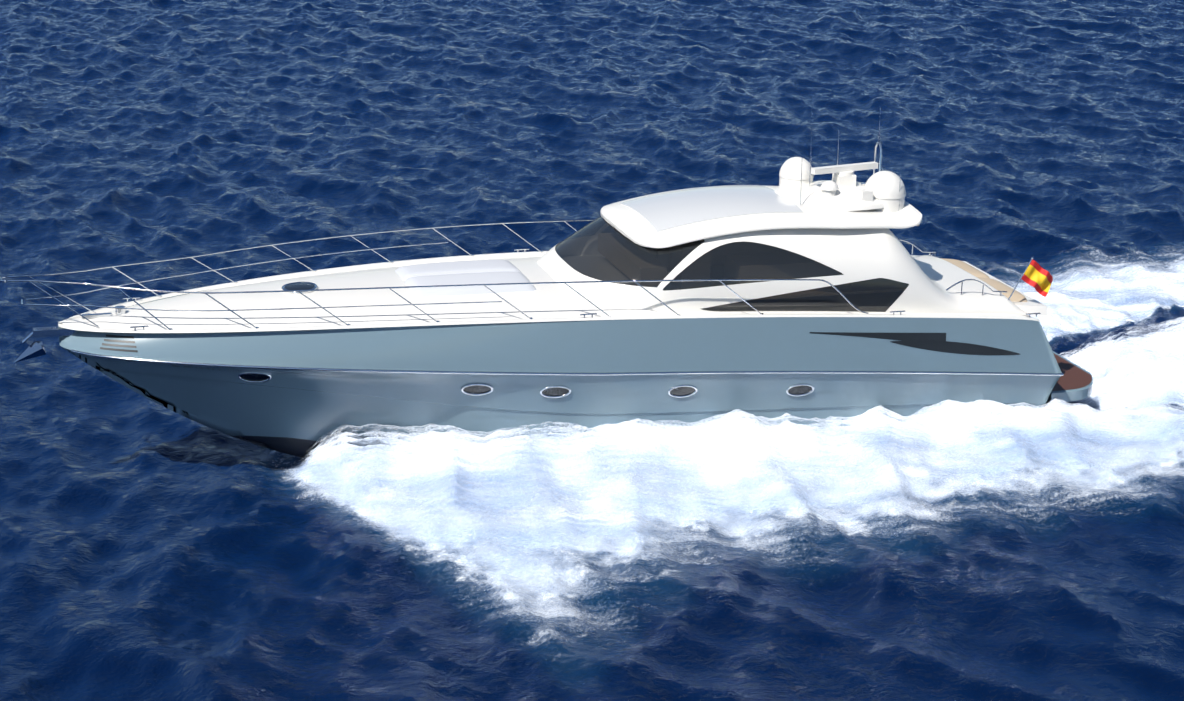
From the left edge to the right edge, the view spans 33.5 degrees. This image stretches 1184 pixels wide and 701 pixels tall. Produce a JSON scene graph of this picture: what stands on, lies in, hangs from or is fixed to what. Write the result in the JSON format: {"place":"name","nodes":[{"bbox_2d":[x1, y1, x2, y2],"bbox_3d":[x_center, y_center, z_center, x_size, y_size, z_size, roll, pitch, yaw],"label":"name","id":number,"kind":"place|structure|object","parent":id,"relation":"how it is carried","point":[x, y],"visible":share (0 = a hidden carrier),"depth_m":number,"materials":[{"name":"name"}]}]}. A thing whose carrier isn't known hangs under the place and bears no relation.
{"place":"outdoors","nodes":[
{"label":"outdoors","id":0,"kind":"place"},
{"bbox_2d":[0,0,1183,700],"bbox_3d":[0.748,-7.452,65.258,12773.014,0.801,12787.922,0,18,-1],"label":"sea","id":1,"kind":"structure","parent":0,"point":[150,550],"depth_m":50.63,"materials":[{"name":"liquid"}]},
{"bbox_2d":[230,435,323,457],"bbox_3d":[-0.609,0.701,36.801,17.930,2.880,4.398,-4,18,-16],"label":"hull bottom","id":2,"kind":"object","parent":1,"relation":"in","point":[303,448],"visible":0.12,"depth_m":35.40,"materials":[{"name":"black"}]},
{"bbox_2d":[58,289,1061,445],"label":"hull sides","id":3,"kind":"object","parent":2,"relation":"on","point":[308,405],"visible":0.69,"depth_m":34.59,"materials":[{"name":"paint"}]},
{"bbox_2d":[14,326,75,362],"bbox_3d":[-9.373,-0.097,33.770,1.105,0.580,0.420,-4,18,-16],"label":"anchor","id":4,"kind":"object","parent":3,"relation":"attached to","point":[35,349],"visible":0.88,"depth_m":33.67,"materials":[{"name":"silver metal"}]},
{"bbox_2d":[238,372,813,397],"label":"porthole frames","id":5,"kind":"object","parent":3,"relation":"on","point":[568,388],"visible":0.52,"depth_m":34.31,"materials":[{"name":"silver metal"}]},
{"bbox_2d":[240,374,811,395],"bbox_3d":[-1.516,0.082,36.313,10.101,0.709,4.801,-4,18,-16],"label":"porthole glass","id":6,"kind":"object","parent":5,"relation":"in","point":[558,391],"visible":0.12,"depth_m":34.38,"materials":[{"name":"black glass"}]},
{"bbox_2d":[58,251,1039,332],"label":"deck","id":7,"kind":"structure","parent":3,"relation":"on","point":[548,302],"depth_m":34.31,"materials":[{"name":"white plastic"}]},
{"bbox_2d":[284,283,314,289],"bbox_3d":[-5.164,-1.134,34.766,0.548,0.026,0.547,-7,19,-21],"label":"deck hatch","id":8,"kind":"object","parent":7,"relation":"on","point":[300,286],"visible":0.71,"depth_m":34.74,"materials":[{"name":"black"}]},
{"bbox_2d":[395,260,535,295],"bbox_3d":[-2.315,-1.347,35.598,2.250,0.172,1.960,-4,18,-16],"label":"sun pad","id":9,"kind":"object","parent":7,"relation":"on","point":[472,272],"visible":0.96,"depth_m":35.24,"materials":[{"name":"grey fabric"}]},
{"bbox_2d":[0,219,1006,329],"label":"guard rails","id":10,"kind":"object","parent":7,"relation":"on","point":[391,288],"visible":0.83,"depth_m":34.06,"materials":[{"name":"silver metal"}]},
{"bbox_2d":[82,248,1040,330],"bbox_3d":[-0.506,-1.094,36.252,17.250,0.773,4.659,-4,18,-16],"label":"deck hardware","id":11,"kind":"object","parent":7,"relation":"on","point":[117,312],"visible":0.67,"depth_m":34.07,"materials":[{"name":"silver metal"}]},
{"bbox_2d":[537,216,1034,315],"bbox_3d":[3.365,-1.887,37.221,9.390,2.068,4.100,-4,18,-16],"label":"cabin","id":12,"kind":"object","parent":7,"relation":"on","point":[854,255],"depth_m":35.46,"materials":[{"name":"white plastic"}]},
{"bbox_2d":[600,186,921,247],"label":"hardtop roof","id":13,"kind":"structure","parent":12,"relation":"on","point":[631,224],"depth_m":35.66,"materials":[{"name":"white plastic"}]},
{"bbox_2d":[619,185,802,231],"bbox_3d":[2.187,-2.718,36.579,2.808,0.302,2.240,-5,19,-16],"label":"sunroof","id":14,"kind":"object","parent":13,"relation":"on","point":[664,211],"visible":1,"depth_m":36.21,"materials":[{"name":"white"}]},
{"bbox_2d":[774,157,905,212],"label":"radar domes","id":15,"kind":"structure","parent":13,"relation":"on","point":[842,190],"depth_m":36.73,"materials":[{"name":"white plastic"}]},
{"bbox_2d":[800,104,900,204],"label":"antennas","id":16,"kind":"object","parent":13,"relation":"on","point":[880,159],"visible":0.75,"depth_m":37.23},
{"bbox_2d":[682,240,908,290],"bbox_3d":[2.930,-1.844,37.097,5.500,0.905,3.200,-4,18,-16],"label":"window trim","id":17,"kind":"structure","parent":7,"relation":"on","point":[773,246],"depth_m":36.62,"materials":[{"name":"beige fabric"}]},
{"bbox_2d":[963,261,1047,315],"bbox_3d":[7.182,-1.283,38.624,2.030,0.360,3.500,-4,18,-16],"label":"stern coaming","id":18,"kind":"object","parent":7,"relation":"on","point":[1031,305],"visible":0.1,"depth_m":37.36,"materials":[{"name":"white plastic"}]},
{"bbox_2d":[940,258,1026,301],"bbox_3d":[7.171,-1.414,38.578,1.600,0.272,2.900,-4,18,-16],"label":"aft sun pad","id":19,"kind":"object","parent":18,"relation":"on","point":[1016,296],"visible":0.35,"depth_m":38.26,"materials":[{"name":"beige fabric"}]},
{"bbox_2d":[1008,257,1032,299],"bbox_3d":[8.029,-1.270,37.118,0.561,0.995,0.057,-4,18,-16],"label":"flag staff","id":20,"kind":"object","parent":7,"relation":"on","point":[1020,278],"visible":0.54,"depth_m":37.10,"materials":[{"name":"silver metal"}]},
{"bbox_2d":[1022,259,1052,296],"bbox_3d":[8.435,-1.374,37.163,0.713,0.726,0.165,-4,18,-16],"label":"red flag","id":21,"kind":"object","parent":20,"relation":"attached to","point":[1038,268],"visible":1,"depth_m":37.17,"materials":[{"name":"red fabric"}]},
{"bbox_2d":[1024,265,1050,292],"bbox_3d":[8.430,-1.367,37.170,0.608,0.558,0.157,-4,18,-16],"label":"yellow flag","id":22,"kind":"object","parent":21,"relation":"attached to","point":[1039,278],"visible":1,"depth_m":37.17,"materials":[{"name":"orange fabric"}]},
{"bbox_2d":[100,332,1019,354],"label":"decals","id":23,"kind":"object","parent":3,"relation":"attached to","point":[934,342],"visible":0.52,"depth_m":36.02,"materials":[{"name":"grey"}]},
{"bbox_2d":[71,349,1063,375],"bbox_3d":[-0.370,-0.159,36.598,18.022,1.150,5.030,-4,18,-16],"label":"rub rail","id":24,"kind":"object","parent":3,"relation":"on","point":[536,373],"visible":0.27,"depth_m":34.07,"materials":[{"name":"silver metal"}]},
{"bbox_2d":[1047,351,1092,401],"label":"swim platform","id":25,"kind":"structure","parent":3,"relation":"attached to","point":[1077,394],"depth_m":37.89,"materials":[{"name":"paint"}]},
{"bbox_2d":[1052,354,1091,390],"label":"swim platform deck","id":26,"kind":"structure","parent":25,"relation":"on","point":[1073,377],"depth_m":38.57,"materials":[{"name":"brown wood"}]},
{"bbox_2d":[263,242,1183,680],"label":"wake spray","id":27,"kind":"object","parent":1,"relation":"on","point":[603,490],"visible":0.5,"depth_m":34.27,"materials":[{"name":"liquid"}]}
]}

